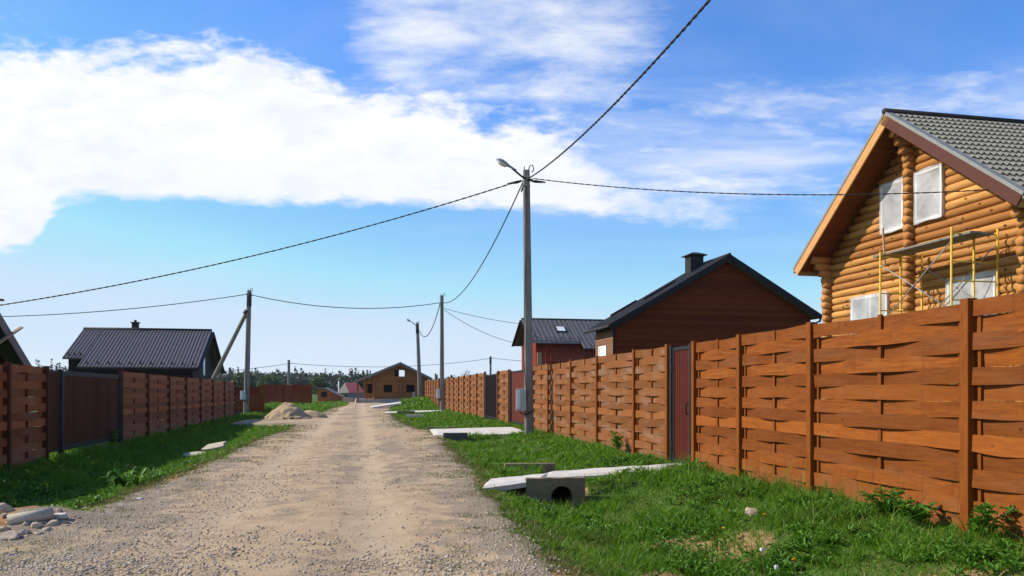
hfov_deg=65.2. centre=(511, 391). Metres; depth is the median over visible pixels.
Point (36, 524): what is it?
stone
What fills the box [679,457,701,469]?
weed plant
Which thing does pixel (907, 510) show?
weed plant
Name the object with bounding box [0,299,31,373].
timber house
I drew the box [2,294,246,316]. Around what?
power cable
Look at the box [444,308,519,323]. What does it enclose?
power cable
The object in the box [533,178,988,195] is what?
power cable
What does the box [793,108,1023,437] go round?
log house
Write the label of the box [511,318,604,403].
plank house
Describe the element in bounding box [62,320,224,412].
plank house
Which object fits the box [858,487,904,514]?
weed plant
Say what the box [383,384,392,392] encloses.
window
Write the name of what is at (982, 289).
window
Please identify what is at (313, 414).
earth heap
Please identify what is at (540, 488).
culvert head
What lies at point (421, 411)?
driveway beyond
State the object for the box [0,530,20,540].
stone
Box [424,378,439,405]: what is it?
woven plank fence
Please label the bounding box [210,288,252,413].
utility pole
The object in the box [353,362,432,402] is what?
log house
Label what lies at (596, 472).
path
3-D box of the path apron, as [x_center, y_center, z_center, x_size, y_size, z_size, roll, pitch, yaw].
[0.102,1.347,11.952,1.036,0.147,1.596,0,0,0]
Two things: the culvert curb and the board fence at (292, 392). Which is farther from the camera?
the board fence at (292, 392)
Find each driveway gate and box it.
[57,369,121,455]
[439,381,444,407]
[485,373,496,418]
[509,370,523,424]
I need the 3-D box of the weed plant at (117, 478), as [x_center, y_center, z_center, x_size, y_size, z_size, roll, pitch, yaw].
[-6.109,1.362,12.621,0.676,0.364,0.610,0,0,-43]
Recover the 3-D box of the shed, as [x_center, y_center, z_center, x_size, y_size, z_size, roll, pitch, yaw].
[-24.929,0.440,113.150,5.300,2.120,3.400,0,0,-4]
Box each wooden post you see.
[261,385,263,413]
[282,386,283,402]
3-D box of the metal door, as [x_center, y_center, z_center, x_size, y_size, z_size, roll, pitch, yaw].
[2.904,0.360,13.731,0.141,2.340,0.947,0,0,-10]
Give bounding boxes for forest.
[35,359,468,393]
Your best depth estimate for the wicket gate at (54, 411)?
17.67 m
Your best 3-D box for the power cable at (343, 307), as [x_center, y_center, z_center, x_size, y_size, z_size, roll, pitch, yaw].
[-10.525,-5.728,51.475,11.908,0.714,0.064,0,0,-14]
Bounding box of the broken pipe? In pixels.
[7,508,53,524]
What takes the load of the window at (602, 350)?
in the plank house at (726, 296)
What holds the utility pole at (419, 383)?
on the ground at (594, 497)
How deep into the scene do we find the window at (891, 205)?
22.66 m
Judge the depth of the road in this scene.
8.65 m
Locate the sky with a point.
(140, 139)
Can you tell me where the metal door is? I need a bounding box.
[669,343,690,463]
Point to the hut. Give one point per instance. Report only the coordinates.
(348, 390)
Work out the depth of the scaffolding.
19.80 m
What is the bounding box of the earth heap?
[304,410,327,417]
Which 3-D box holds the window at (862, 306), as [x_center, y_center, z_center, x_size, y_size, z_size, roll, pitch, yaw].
[10.607,-2.115,23.660,0.205,1.564,1.700,0,0,-12]
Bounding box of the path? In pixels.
[545,463,680,477]
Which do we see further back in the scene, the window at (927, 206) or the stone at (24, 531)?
the window at (927, 206)
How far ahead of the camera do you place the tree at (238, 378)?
188.76 m
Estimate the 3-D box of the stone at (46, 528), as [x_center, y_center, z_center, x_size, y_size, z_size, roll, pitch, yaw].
[-4.369,1.297,7.496,0.097,0.057,0.076,0,0,4]
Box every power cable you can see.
[0,180,521,305]
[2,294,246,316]
[252,295,436,308]
[290,358,489,366]
[419,304,439,336]
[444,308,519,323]
[445,310,517,343]
[446,182,522,302]
[527,0,710,179]
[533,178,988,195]
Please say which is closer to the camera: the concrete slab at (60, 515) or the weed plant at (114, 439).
the concrete slab at (60, 515)
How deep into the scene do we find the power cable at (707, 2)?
13.46 m
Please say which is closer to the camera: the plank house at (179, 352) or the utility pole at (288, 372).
the plank house at (179, 352)
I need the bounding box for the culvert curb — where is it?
[504,463,554,473]
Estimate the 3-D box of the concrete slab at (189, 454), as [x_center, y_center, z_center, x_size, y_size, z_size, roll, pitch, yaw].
[-7.878,1.558,19.847,0.580,0.070,0.412,-5,11,-6]
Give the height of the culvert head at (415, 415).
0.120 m
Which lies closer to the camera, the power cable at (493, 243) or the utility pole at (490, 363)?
the power cable at (493, 243)
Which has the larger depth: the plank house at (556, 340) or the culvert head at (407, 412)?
the plank house at (556, 340)
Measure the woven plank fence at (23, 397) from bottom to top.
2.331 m
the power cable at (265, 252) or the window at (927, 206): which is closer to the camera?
the window at (927, 206)
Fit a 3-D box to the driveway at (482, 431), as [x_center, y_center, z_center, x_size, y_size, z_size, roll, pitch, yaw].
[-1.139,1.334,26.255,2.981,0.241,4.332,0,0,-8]
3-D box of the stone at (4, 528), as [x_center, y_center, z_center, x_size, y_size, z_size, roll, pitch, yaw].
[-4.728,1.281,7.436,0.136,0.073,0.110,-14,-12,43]
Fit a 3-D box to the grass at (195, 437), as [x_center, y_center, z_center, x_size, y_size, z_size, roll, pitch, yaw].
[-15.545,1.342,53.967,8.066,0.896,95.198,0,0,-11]
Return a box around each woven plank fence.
[0,362,48,469]
[119,370,235,441]
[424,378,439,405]
[445,372,485,417]
[497,369,510,422]
[533,344,671,461]
[691,292,1023,542]
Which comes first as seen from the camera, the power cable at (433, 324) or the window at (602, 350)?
the window at (602, 350)
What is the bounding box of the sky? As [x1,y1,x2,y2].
[0,0,1023,378]
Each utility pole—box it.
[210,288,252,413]
[287,360,289,400]
[407,319,421,396]
[436,293,444,410]
[489,356,491,374]
[496,158,544,434]
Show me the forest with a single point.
(296, 378)
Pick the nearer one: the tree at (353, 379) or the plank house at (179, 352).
the plank house at (179, 352)
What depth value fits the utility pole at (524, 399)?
23.40 m
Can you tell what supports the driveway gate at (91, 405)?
on the ground at (594, 497)
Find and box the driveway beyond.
[384,410,440,413]
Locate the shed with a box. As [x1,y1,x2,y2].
[315,388,353,401]
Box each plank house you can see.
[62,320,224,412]
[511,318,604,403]
[584,252,821,417]
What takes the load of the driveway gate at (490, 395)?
on the ground at (594, 497)
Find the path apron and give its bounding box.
[482,474,547,490]
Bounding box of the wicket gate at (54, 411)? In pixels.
[49,370,61,452]
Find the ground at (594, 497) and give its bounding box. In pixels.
[0,394,1023,575]
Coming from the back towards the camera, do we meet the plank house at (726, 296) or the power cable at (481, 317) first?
the power cable at (481, 317)
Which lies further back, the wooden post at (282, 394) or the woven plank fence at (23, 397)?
the wooden post at (282, 394)
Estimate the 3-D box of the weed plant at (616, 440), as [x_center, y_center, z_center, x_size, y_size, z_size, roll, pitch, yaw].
[2.184,1.022,16.587,0.376,0.488,0.444,0,0,0]
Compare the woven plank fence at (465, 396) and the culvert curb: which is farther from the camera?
the woven plank fence at (465, 396)
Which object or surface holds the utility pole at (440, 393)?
on the ground at (594, 497)
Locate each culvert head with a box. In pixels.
[397,411,414,414]
[407,415,423,416]
[443,433,467,440]
[525,477,585,505]
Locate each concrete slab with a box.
[54,512,66,518]
[182,451,204,457]
[201,441,226,450]
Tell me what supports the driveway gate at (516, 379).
on the ground at (594, 497)
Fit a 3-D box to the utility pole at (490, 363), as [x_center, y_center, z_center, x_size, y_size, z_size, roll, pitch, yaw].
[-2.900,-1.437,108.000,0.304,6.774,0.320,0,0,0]
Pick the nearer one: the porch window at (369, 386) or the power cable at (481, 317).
the power cable at (481, 317)
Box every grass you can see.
[0,400,349,521]
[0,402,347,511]
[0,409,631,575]
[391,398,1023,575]
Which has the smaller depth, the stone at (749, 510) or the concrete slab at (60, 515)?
the concrete slab at (60, 515)
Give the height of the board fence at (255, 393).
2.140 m
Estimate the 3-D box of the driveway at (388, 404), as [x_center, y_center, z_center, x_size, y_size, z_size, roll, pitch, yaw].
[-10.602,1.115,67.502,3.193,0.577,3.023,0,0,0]
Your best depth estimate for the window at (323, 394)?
111.91 m
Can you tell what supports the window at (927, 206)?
in the log house at (907, 151)
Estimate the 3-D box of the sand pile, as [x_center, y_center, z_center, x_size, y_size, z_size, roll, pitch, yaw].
[-11.350,1.024,40.500,2.600,1.017,2.400,0,0,0]
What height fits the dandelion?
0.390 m
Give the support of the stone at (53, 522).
on the ground at (594, 497)
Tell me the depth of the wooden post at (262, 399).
48.43 m
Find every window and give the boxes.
[321,392,326,396]
[365,384,371,392]
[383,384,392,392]
[598,345,606,355]
[850,290,890,333]
[879,176,903,234]
[913,162,945,224]
[945,270,999,314]
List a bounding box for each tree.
[229,371,256,386]
[254,372,284,385]
[308,376,333,394]
[348,375,367,388]
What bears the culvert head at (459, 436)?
on the ground at (594, 497)
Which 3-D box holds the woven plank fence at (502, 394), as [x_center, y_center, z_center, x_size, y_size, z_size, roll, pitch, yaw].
[-0.331,0.317,31.622,0.111,2.366,2.691,0,0,-10]
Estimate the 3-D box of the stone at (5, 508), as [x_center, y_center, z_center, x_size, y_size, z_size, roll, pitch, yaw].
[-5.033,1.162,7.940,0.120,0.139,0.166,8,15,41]
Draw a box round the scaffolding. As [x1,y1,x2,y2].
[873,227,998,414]
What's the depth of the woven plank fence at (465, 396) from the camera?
43.30 m
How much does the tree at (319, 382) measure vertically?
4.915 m
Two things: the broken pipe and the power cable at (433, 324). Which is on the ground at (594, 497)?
the broken pipe
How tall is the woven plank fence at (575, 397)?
2.392 m
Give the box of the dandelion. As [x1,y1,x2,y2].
[760,547,764,575]
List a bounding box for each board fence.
[232,385,260,411]
[264,384,311,403]
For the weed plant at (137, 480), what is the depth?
11.99 m
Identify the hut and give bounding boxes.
[339,383,362,400]
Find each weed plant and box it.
[98,466,144,485]
[109,429,119,444]
[123,468,154,484]
[609,431,625,449]
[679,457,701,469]
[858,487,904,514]
[892,498,937,525]
[965,503,1019,540]
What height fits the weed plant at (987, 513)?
0.328 m
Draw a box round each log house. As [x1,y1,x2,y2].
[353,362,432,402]
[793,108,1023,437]
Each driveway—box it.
[371,402,401,407]
[430,427,522,435]
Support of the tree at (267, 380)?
on the ground at (594, 497)
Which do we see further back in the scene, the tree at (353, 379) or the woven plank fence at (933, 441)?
the tree at (353, 379)
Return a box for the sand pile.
[261,402,311,418]
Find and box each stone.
[0,503,14,513]
[0,526,9,531]
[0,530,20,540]
[19,529,29,534]
[31,522,42,527]
[42,527,51,530]
[46,519,59,525]
[745,507,756,516]
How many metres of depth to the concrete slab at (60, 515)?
7.80 m
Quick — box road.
[0,402,555,575]
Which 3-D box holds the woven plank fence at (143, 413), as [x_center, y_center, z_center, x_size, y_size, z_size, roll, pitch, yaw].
[-13.592,0.558,34.528,0.115,2.343,23.945,0,0,-12]
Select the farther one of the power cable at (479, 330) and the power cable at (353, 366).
the power cable at (353, 366)
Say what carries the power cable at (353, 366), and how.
attached to the utility pole at (490, 363)

